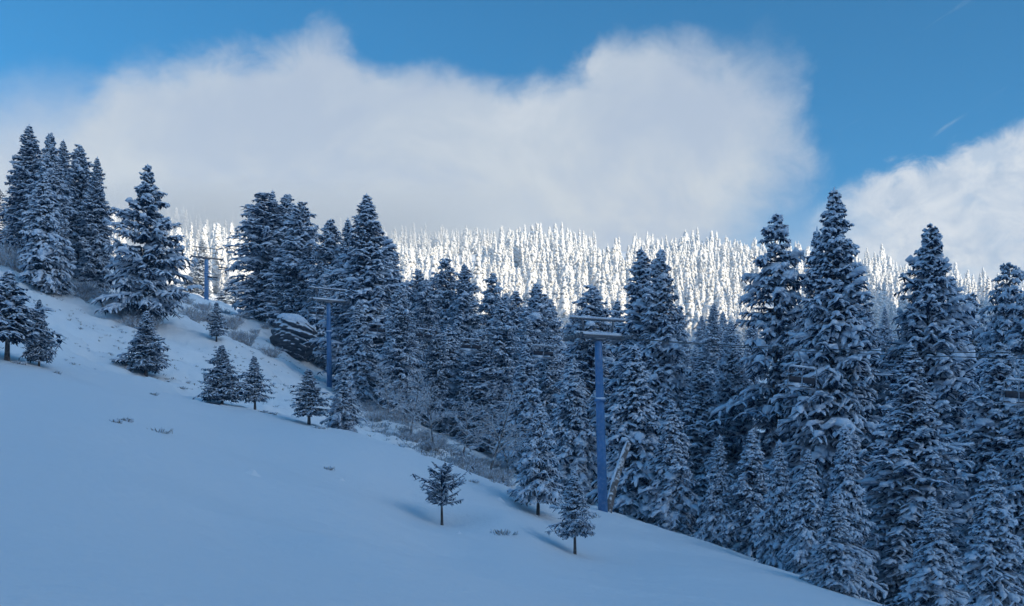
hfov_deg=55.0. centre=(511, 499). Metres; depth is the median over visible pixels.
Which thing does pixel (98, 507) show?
snow ground
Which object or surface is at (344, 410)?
fir tree
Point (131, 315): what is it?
bare shrub
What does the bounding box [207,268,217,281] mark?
lift chair
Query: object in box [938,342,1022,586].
spruce tree
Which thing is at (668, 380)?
spruce tree
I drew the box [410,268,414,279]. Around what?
frosted fir
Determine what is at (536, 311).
spruce tree
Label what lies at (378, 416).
bare shrub
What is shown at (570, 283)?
frosted fir
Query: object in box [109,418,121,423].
weed tuft
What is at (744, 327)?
frosted fir
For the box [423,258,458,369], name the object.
spruce tree
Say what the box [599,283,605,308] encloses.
frosted fir
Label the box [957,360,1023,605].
spruce tree
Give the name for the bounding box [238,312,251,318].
bare shrub
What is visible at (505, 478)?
bare shrub
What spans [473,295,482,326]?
spruce tree
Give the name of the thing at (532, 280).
frosted fir
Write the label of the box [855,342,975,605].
spruce tree
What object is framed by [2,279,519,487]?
dry grass
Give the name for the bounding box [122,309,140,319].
bare shrub
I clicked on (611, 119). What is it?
sky
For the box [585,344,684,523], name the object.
fir tree
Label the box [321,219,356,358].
spruce tree
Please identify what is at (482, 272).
frosted fir
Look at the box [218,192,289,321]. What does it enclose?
spruce tree
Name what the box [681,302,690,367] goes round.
frosted fir
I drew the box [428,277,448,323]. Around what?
spruce tree
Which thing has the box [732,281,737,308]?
frosted fir
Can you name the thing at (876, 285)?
frosted fir
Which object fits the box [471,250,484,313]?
frosted fir
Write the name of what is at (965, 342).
spruce tree
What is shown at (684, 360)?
spruce tree
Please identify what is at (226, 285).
bare tree
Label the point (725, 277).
frosted fir
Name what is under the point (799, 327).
spruce tree
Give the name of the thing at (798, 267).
frosted fir
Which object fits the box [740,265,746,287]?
frosted fir
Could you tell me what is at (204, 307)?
bare shrub
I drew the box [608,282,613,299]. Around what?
frosted fir
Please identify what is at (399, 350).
spruce tree
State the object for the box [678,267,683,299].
frosted fir
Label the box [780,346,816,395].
lift chair
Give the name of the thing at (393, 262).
spruce tree
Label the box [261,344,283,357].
bare shrub
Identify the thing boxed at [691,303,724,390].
spruce tree
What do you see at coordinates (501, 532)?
weed tuft
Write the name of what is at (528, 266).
frosted fir
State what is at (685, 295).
frosted fir
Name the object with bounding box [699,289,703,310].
frosted fir
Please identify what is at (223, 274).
frosted fir
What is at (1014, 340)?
spruce tree
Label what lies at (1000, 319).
spruce tree
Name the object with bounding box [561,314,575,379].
spruce tree
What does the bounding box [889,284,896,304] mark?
frosted fir
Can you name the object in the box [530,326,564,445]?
spruce tree
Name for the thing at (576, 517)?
young fir
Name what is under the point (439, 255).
frosted fir
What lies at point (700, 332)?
spruce tree
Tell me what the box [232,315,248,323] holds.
bare shrub
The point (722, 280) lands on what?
frosted fir
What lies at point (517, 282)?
frosted fir
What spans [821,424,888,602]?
fir tree
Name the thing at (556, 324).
spruce tree
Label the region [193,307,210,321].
bare shrub
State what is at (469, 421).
bare tree
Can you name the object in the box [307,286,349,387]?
lift tower
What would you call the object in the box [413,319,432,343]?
lift chair
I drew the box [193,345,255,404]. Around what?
young fir
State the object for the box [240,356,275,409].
young fir
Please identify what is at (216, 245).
frosted fir
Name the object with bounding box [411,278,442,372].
spruce tree
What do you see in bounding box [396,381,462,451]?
bare tree
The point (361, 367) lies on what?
fir tree
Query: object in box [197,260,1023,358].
haul rope
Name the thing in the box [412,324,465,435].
fir tree
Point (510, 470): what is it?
bare shrub
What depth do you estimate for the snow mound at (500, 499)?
56.35 m
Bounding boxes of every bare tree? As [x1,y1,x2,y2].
[213,271,242,309]
[368,364,410,414]
[394,367,431,434]
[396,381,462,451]
[446,391,496,453]
[456,385,547,469]
[475,410,536,469]
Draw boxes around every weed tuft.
[12,360,27,364]
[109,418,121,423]
[121,417,133,421]
[151,427,172,433]
[489,529,518,535]
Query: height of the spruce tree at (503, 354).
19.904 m
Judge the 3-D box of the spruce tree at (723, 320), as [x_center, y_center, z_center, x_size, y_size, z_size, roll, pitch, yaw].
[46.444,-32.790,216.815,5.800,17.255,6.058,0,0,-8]
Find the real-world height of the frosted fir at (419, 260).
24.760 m
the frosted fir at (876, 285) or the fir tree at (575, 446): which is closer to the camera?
the fir tree at (575, 446)
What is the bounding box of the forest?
[2,196,1023,338]
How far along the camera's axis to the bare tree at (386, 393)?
107.77 m
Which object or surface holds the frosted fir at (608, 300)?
on the snow ground at (98, 507)
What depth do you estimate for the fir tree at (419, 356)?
124.40 m
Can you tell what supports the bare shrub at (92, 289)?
on the snow ground at (98, 507)
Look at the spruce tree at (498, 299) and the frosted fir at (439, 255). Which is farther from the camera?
the frosted fir at (439, 255)
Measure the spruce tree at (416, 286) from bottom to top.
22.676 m
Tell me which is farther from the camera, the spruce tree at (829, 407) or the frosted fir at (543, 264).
the frosted fir at (543, 264)
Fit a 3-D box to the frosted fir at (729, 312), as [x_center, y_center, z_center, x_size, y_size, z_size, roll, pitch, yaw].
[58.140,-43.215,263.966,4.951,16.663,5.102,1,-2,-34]
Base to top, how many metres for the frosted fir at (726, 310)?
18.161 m
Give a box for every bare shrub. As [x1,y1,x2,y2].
[0,236,25,255]
[0,243,19,259]
[0,249,19,267]
[0,252,23,272]
[68,289,94,300]
[71,280,95,292]
[72,281,104,296]
[95,292,120,312]
[116,308,132,316]
[117,314,141,327]
[118,310,163,322]
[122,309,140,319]
[134,313,165,328]
[177,304,197,314]
[180,310,204,323]
[185,297,196,304]
[189,310,206,320]
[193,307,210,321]
[194,307,212,320]
[197,302,212,309]
[220,308,230,313]
[222,313,243,323]
[227,320,241,329]
[227,331,238,339]
[228,331,249,342]
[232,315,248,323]
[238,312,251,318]
[243,340,254,345]
[244,332,258,340]
[249,327,260,333]
[260,323,271,328]
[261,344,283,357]
[357,399,372,406]
[365,410,391,421]
[383,404,403,415]
[384,413,404,421]
[392,411,414,423]
[397,432,415,437]
[398,426,415,432]
[402,431,423,442]
[414,431,430,440]
[418,443,433,449]
[423,440,445,450]
[437,456,461,463]
[448,461,464,467]
[457,458,480,465]
[463,463,488,475]
[480,470,501,479]
[487,459,501,467]
[491,471,516,482]
[493,466,515,474]
[498,462,508,469]
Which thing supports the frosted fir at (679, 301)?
on the snow ground at (98, 507)
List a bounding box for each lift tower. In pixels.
[189,246,222,299]
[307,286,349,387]
[563,315,632,511]
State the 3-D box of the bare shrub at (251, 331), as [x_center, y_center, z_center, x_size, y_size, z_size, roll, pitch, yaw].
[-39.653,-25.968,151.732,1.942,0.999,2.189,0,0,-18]
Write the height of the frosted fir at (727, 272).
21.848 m
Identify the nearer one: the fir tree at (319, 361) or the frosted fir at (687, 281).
the fir tree at (319, 361)
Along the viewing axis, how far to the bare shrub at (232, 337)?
127.27 m
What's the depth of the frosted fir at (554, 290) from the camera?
359.47 m
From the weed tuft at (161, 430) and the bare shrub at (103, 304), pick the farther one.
the bare shrub at (103, 304)
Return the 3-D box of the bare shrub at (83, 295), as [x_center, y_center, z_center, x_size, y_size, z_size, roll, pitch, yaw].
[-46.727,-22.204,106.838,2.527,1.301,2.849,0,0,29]
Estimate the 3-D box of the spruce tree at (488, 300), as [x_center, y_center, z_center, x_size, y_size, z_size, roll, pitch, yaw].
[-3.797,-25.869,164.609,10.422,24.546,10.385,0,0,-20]
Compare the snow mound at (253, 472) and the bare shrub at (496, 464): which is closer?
the snow mound at (253, 472)
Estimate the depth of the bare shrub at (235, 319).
154.71 m
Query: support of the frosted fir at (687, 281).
on the mountain
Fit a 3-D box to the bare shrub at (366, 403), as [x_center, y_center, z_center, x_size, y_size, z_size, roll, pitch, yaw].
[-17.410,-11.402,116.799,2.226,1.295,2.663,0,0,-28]
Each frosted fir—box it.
[113,216,117,255]
[166,241,190,286]
[169,226,185,248]
[191,239,198,274]
[199,227,206,242]
[211,223,221,292]
[218,238,227,293]
[225,239,234,281]
[226,222,237,278]
[401,263,409,280]
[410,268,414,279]
[415,247,422,269]
[423,258,429,275]
[428,254,444,288]
[437,248,441,265]
[446,248,453,279]
[454,254,460,273]
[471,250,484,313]
[480,265,486,289]
[498,273,502,291]
[501,276,507,296]
[507,279,511,294]
[509,287,513,303]
[514,267,523,317]
[522,264,536,306]
[525,258,530,289]
[540,247,548,287]
[540,273,545,296]
[553,283,556,298]
[556,285,559,307]
[557,277,569,340]
[563,304,574,354]
[567,274,573,294]
[569,294,574,312]
[577,284,581,299]
[580,273,585,289]
[581,284,587,307]
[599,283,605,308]
[604,285,607,300]
[605,295,611,317]
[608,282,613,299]
[616,285,627,322]
[674,273,680,294]
[677,294,681,307]
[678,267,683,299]
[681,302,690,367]
[683,284,694,310]
[684,274,688,287]
[685,284,694,340]
[689,297,701,356]
[693,286,697,303]
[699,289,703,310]
[701,291,713,320]
[704,308,708,327]
[713,278,720,302]
[716,291,727,324]
[719,265,726,299]
[723,263,727,291]
[724,298,727,313]
[726,267,730,288]
[726,308,731,320]
[727,296,734,318]
[728,313,736,334]
[730,267,735,290]
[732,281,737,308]
[735,277,738,298]
[735,309,744,355]
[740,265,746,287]
[742,280,748,306]
[742,304,749,354]
[796,262,801,287]
[870,294,875,314]
[873,303,879,333]
[875,279,877,296]
[875,281,881,299]
[876,290,883,313]
[877,302,890,333]
[880,303,888,326]
[882,282,888,311]
[884,275,887,289]
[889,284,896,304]
[890,307,893,328]
[891,299,908,337]
[892,308,900,345]
[894,277,900,306]
[900,281,906,295]
[967,281,971,293]
[981,281,985,298]
[983,299,991,325]
[984,276,991,302]
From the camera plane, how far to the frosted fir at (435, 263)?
244.77 m
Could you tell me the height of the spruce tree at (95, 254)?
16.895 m
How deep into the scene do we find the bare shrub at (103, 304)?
105.86 m
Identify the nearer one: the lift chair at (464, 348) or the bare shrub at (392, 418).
the lift chair at (464, 348)
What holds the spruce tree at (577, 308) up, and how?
on the snow ground at (98, 507)
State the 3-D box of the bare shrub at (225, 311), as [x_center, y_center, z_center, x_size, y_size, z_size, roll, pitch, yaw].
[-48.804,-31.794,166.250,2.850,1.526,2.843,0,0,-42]
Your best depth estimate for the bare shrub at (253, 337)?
140.50 m
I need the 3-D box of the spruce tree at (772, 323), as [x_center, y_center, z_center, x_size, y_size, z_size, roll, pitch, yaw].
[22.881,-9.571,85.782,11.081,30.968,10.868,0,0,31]
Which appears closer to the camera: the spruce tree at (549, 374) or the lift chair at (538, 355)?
the lift chair at (538, 355)
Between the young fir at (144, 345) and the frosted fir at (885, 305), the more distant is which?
the frosted fir at (885, 305)
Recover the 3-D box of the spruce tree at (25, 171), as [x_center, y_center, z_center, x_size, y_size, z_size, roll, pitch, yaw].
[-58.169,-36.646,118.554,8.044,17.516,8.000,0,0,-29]
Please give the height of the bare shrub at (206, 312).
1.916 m
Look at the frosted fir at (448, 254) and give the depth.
483.48 m
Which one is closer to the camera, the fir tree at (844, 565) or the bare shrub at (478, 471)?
the fir tree at (844, 565)
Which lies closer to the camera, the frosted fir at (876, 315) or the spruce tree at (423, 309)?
the spruce tree at (423, 309)
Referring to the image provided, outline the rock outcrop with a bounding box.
[270,313,318,359]
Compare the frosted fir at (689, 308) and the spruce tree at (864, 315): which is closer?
the spruce tree at (864, 315)
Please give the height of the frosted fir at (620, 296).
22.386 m
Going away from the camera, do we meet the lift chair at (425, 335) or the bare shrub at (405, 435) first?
the bare shrub at (405, 435)
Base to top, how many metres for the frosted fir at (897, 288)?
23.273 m
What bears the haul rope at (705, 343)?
attached to the lift tower at (600, 400)
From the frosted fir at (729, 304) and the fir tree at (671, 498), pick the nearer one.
the fir tree at (671, 498)
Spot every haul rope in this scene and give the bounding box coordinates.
[192,256,1023,353]
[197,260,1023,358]
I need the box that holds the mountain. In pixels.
[126,232,832,337]
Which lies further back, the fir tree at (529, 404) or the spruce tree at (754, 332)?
the spruce tree at (754, 332)
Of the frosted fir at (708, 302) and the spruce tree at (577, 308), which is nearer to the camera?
the spruce tree at (577, 308)
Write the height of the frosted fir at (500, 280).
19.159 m
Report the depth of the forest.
587.20 m
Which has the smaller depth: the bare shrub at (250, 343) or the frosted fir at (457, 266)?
the bare shrub at (250, 343)
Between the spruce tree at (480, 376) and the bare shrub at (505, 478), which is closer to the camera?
the bare shrub at (505, 478)
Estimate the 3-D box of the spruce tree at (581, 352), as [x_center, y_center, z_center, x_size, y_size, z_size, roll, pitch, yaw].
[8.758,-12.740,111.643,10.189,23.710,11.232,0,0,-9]
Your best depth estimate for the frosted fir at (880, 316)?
266.93 m
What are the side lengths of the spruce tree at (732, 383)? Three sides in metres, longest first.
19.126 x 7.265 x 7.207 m
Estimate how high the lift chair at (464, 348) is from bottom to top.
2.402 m
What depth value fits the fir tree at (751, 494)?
71.42 m
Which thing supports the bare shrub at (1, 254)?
on the snow ground at (98, 507)
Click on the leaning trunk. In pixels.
(613, 486)
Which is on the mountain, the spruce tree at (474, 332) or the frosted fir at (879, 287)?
the frosted fir at (879, 287)
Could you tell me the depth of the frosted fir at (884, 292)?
345.37 m
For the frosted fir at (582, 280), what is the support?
on the mountain
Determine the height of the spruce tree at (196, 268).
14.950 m
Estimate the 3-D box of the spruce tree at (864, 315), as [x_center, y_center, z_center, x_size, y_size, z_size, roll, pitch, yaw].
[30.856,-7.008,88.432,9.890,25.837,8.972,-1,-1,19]
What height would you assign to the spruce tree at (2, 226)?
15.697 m
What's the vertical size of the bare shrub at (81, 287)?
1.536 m
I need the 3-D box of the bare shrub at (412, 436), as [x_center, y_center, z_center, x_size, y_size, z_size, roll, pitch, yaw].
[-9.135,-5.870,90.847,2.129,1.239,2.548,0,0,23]
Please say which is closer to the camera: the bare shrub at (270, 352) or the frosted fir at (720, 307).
the bare shrub at (270, 352)
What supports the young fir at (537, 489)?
on the snow ground at (98, 507)
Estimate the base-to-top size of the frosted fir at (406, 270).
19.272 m
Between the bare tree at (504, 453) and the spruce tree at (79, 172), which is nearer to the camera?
the bare tree at (504, 453)
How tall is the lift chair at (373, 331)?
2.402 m
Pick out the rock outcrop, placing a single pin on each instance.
(291, 334)
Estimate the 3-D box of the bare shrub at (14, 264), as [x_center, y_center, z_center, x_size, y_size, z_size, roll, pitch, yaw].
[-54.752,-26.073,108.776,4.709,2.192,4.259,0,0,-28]
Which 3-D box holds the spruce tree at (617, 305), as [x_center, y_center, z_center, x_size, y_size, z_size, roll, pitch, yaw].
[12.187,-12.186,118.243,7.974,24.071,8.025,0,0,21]
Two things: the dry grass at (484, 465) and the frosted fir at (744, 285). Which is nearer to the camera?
the dry grass at (484, 465)
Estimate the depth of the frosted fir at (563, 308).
286.76 m
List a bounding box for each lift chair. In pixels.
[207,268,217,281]
[218,263,227,271]
[264,290,277,307]
[307,300,323,319]
[333,303,346,319]
[367,314,385,337]
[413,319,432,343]
[458,327,481,356]
[530,333,553,362]
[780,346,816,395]
[993,356,1023,412]
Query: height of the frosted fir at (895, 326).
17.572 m
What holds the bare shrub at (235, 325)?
on the snow ground at (98, 507)
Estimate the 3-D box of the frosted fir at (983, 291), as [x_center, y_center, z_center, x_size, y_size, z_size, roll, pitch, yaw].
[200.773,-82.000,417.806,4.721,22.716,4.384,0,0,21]
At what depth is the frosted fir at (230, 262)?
334.46 m
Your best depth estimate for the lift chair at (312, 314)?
122.43 m
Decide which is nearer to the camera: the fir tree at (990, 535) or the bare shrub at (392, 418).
the fir tree at (990, 535)
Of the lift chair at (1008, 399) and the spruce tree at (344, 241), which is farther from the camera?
the spruce tree at (344, 241)
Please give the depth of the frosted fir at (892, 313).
310.26 m
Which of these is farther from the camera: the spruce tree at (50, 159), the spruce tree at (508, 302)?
the spruce tree at (508, 302)
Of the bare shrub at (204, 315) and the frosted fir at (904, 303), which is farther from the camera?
the frosted fir at (904, 303)
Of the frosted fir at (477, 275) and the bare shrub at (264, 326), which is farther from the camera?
the frosted fir at (477, 275)
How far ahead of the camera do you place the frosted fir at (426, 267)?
414.23 m
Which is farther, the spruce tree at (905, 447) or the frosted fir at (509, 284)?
the frosted fir at (509, 284)
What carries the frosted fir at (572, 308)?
on the snow ground at (98, 507)
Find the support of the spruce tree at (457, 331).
on the snow ground at (98, 507)
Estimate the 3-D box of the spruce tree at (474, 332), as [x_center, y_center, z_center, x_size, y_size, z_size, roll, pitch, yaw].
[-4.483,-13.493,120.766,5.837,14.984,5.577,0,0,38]
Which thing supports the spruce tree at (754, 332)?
on the snow ground at (98, 507)
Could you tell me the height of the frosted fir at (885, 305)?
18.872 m
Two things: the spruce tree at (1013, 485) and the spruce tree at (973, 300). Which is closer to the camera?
the spruce tree at (1013, 485)
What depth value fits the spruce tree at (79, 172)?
120.44 m
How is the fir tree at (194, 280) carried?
on the snow ground at (98, 507)
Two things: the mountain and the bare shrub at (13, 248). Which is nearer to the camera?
the bare shrub at (13, 248)
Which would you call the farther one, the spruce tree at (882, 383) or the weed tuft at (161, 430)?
the spruce tree at (882, 383)
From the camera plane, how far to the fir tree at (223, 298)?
224.41 m
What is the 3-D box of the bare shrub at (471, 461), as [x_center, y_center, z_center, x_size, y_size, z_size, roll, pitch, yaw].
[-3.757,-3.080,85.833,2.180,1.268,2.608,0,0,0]
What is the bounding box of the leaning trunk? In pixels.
[607,441,630,512]
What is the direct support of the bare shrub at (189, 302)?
on the snow ground at (98, 507)
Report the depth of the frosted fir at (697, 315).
252.26 m
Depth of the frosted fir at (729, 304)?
269.66 m
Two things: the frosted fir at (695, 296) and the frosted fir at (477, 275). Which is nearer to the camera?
the frosted fir at (477, 275)
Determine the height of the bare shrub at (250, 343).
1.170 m
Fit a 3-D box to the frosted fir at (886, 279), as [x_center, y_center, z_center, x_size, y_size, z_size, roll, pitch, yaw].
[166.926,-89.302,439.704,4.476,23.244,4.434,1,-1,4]
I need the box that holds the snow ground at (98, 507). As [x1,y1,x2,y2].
[0,247,1021,605]
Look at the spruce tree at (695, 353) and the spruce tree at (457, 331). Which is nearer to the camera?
the spruce tree at (457, 331)
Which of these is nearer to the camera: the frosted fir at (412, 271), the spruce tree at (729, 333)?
the spruce tree at (729, 333)
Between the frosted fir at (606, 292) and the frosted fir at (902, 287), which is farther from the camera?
the frosted fir at (902, 287)
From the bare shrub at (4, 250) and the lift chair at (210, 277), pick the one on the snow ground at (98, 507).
the bare shrub at (4, 250)
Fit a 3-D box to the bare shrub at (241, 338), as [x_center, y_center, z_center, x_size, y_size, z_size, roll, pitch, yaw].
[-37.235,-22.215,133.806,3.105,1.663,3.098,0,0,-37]
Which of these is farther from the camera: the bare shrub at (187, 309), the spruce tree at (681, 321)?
the spruce tree at (681, 321)
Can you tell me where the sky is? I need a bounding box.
[0,0,1023,288]
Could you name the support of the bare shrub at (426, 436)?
on the snow ground at (98, 507)
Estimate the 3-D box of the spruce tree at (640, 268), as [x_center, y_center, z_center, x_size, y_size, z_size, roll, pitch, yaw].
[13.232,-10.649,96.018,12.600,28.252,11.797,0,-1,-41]
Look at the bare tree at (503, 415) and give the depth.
83.64 m
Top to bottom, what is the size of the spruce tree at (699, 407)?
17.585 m
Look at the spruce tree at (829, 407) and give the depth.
76.49 m
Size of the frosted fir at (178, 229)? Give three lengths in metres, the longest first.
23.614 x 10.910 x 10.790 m
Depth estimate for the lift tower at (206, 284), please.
200.68 m
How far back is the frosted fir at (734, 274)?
426.96 m
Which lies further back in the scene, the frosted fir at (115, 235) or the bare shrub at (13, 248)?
the frosted fir at (115, 235)
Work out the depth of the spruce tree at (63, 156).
123.55 m
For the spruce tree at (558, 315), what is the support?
on the snow ground at (98, 507)
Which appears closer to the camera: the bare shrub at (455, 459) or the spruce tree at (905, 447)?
the spruce tree at (905, 447)
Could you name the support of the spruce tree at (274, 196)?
on the snow ground at (98, 507)
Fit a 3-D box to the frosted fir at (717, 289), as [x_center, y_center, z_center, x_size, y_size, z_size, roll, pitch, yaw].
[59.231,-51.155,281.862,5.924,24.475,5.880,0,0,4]
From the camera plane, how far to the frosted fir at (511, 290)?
293.60 m
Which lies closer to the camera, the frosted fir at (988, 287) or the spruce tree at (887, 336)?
the spruce tree at (887, 336)
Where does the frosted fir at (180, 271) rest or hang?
on the snow ground at (98, 507)
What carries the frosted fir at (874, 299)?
on the snow ground at (98, 507)
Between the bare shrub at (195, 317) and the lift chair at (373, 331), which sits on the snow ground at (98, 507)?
the bare shrub at (195, 317)
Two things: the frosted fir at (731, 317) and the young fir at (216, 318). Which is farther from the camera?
the frosted fir at (731, 317)
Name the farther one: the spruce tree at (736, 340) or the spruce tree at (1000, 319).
the spruce tree at (736, 340)
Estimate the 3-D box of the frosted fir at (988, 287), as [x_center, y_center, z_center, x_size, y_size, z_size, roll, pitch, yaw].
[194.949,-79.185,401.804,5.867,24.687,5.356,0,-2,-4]
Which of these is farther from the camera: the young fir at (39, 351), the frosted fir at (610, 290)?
the frosted fir at (610, 290)
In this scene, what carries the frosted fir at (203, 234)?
on the mountain
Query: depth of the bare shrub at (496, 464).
95.51 m
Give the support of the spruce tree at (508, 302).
on the snow ground at (98, 507)
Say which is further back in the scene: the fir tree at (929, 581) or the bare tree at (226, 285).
the bare tree at (226, 285)
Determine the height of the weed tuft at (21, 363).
0.439 m
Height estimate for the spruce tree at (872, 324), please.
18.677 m
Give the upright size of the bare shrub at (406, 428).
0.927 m
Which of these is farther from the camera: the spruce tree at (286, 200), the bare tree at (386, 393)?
the spruce tree at (286, 200)
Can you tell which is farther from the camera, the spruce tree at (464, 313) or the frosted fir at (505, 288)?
the frosted fir at (505, 288)
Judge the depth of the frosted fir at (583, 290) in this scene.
269.37 m
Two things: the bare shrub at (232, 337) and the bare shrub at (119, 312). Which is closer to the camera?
the bare shrub at (119, 312)
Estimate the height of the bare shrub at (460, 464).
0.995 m
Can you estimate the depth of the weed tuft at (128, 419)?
42.40 m
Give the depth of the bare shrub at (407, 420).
104.44 m
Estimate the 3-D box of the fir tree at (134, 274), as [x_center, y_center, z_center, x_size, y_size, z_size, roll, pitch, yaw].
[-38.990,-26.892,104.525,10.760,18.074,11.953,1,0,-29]
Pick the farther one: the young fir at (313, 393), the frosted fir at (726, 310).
the frosted fir at (726, 310)
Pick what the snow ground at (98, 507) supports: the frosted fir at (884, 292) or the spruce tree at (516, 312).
the spruce tree at (516, 312)
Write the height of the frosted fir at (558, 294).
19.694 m
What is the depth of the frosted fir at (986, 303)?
287.99 m
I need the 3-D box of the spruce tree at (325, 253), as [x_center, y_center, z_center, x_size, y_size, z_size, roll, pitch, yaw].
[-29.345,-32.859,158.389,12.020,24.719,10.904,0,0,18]
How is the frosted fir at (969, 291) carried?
on the mountain
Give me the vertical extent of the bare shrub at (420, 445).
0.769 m
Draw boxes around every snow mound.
[245,469,260,476]
[494,497,505,502]
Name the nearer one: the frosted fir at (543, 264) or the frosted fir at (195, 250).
the frosted fir at (195, 250)
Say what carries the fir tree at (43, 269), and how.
on the snow ground at (98, 507)
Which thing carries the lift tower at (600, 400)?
on the snow ground at (98, 507)
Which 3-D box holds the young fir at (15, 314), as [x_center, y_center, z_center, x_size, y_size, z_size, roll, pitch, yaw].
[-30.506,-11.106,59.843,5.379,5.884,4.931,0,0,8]
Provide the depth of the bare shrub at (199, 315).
129.47 m
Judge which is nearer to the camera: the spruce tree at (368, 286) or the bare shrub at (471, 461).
the bare shrub at (471, 461)
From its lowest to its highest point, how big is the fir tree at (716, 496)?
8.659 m
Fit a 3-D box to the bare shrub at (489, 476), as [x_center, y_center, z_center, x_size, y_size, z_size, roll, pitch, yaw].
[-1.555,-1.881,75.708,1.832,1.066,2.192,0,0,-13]
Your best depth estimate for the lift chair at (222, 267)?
200.68 m
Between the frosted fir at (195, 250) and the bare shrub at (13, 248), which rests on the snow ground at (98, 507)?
the bare shrub at (13, 248)
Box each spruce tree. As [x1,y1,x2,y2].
[0,124,42,249]
[0,189,14,243]
[23,132,76,281]
[56,139,80,235]
[60,144,94,278]
[70,156,118,293]
[189,239,216,297]
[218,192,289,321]
[250,190,277,285]
[252,194,295,318]
[261,201,322,325]
[296,218,343,323]
[302,193,422,404]
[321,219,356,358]
[373,285,426,417]
[379,236,421,375]
[407,269,430,349]
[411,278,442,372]
[419,323,456,434]
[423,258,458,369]
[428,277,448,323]
[440,329,515,454]
[441,264,499,367]
[452,327,468,398]
[455,329,485,437]
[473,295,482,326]
[478,273,508,337]
[482,301,524,436]
[487,294,511,374]
[489,291,525,400]
[504,293,517,358]
[507,282,570,381]
[513,317,541,389]
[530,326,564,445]
[536,299,569,392]
[549,284,621,488]
[554,307,564,349]
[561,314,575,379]
[565,306,586,365]
[586,247,682,485]
[603,298,625,433]
[606,247,698,488]
[672,306,692,364]
[676,336,693,394]
[679,348,738,532]
[680,347,713,400]
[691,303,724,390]
[691,315,706,356]
[706,213,807,527]
[710,312,728,359]
[710,334,758,430]
[711,320,751,391]
[713,342,765,540]
[741,317,763,384]
[762,187,894,546]
[779,227,830,496]
[850,286,897,548]
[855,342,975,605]
[868,312,882,348]
[869,223,987,557]
[875,345,888,393]
[878,306,897,383]
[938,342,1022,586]
[953,320,980,460]
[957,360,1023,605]
[962,292,991,383]
[974,262,1023,420]
[1003,292,1023,415]
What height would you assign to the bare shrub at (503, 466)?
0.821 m
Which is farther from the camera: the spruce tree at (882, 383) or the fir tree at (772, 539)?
the spruce tree at (882, 383)
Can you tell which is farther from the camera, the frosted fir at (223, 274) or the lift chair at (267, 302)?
the frosted fir at (223, 274)
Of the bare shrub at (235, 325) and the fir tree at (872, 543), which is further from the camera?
the bare shrub at (235, 325)
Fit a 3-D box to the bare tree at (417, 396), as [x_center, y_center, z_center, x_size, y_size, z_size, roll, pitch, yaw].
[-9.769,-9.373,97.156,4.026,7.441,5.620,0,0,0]
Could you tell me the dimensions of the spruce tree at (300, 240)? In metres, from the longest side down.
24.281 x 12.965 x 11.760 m
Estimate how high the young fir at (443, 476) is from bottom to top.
3.439 m
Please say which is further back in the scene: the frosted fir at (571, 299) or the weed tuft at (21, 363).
the frosted fir at (571, 299)
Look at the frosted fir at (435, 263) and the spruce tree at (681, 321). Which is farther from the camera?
the frosted fir at (435, 263)
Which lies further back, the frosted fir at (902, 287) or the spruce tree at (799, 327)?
the frosted fir at (902, 287)
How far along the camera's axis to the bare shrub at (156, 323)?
104.59 m
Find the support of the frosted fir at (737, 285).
on the mountain
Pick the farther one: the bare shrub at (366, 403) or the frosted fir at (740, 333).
the frosted fir at (740, 333)
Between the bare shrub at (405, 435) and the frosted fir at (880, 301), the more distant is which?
the frosted fir at (880, 301)
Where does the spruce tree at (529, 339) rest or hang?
on the snow ground at (98, 507)
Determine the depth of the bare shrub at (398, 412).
110.56 m
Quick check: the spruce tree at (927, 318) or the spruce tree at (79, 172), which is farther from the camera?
the spruce tree at (79, 172)
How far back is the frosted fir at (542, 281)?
284.63 m
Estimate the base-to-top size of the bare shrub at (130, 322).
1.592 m
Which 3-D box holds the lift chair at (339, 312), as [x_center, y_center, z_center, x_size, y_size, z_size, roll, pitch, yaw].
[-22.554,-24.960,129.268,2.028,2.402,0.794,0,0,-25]
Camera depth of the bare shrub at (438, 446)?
87.76 m
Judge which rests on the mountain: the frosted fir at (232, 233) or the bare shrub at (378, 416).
the frosted fir at (232, 233)
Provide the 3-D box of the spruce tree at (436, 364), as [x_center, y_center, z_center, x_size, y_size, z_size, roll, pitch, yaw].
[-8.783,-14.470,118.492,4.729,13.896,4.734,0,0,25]
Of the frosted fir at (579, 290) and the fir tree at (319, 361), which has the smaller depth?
the fir tree at (319, 361)
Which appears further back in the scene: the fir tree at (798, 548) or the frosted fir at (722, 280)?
the frosted fir at (722, 280)
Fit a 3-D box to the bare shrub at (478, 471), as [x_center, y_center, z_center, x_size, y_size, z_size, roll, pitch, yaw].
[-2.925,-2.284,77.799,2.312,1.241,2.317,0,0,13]
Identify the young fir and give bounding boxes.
[0,270,65,360]
[18,299,61,365]
[111,310,171,376]
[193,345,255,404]
[206,302,228,341]
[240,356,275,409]
[290,369,334,424]
[412,461,473,524]
[506,403,570,515]
[546,470,597,554]
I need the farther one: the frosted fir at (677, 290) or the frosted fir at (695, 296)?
the frosted fir at (677, 290)
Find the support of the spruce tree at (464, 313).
on the snow ground at (98, 507)
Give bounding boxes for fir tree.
[17,171,76,295]
[91,164,203,320]
[178,272,210,296]
[215,276,245,308]
[306,279,339,368]
[319,363,367,432]
[333,300,386,407]
[378,332,433,423]
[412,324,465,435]
[495,344,556,475]
[540,358,607,504]
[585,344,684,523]
[636,399,709,534]
[691,434,735,547]
[711,429,781,557]
[753,440,796,570]
[775,449,827,578]
[798,492,869,597]
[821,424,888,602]
[860,413,918,605]
[882,497,970,605]
[947,463,1023,605]

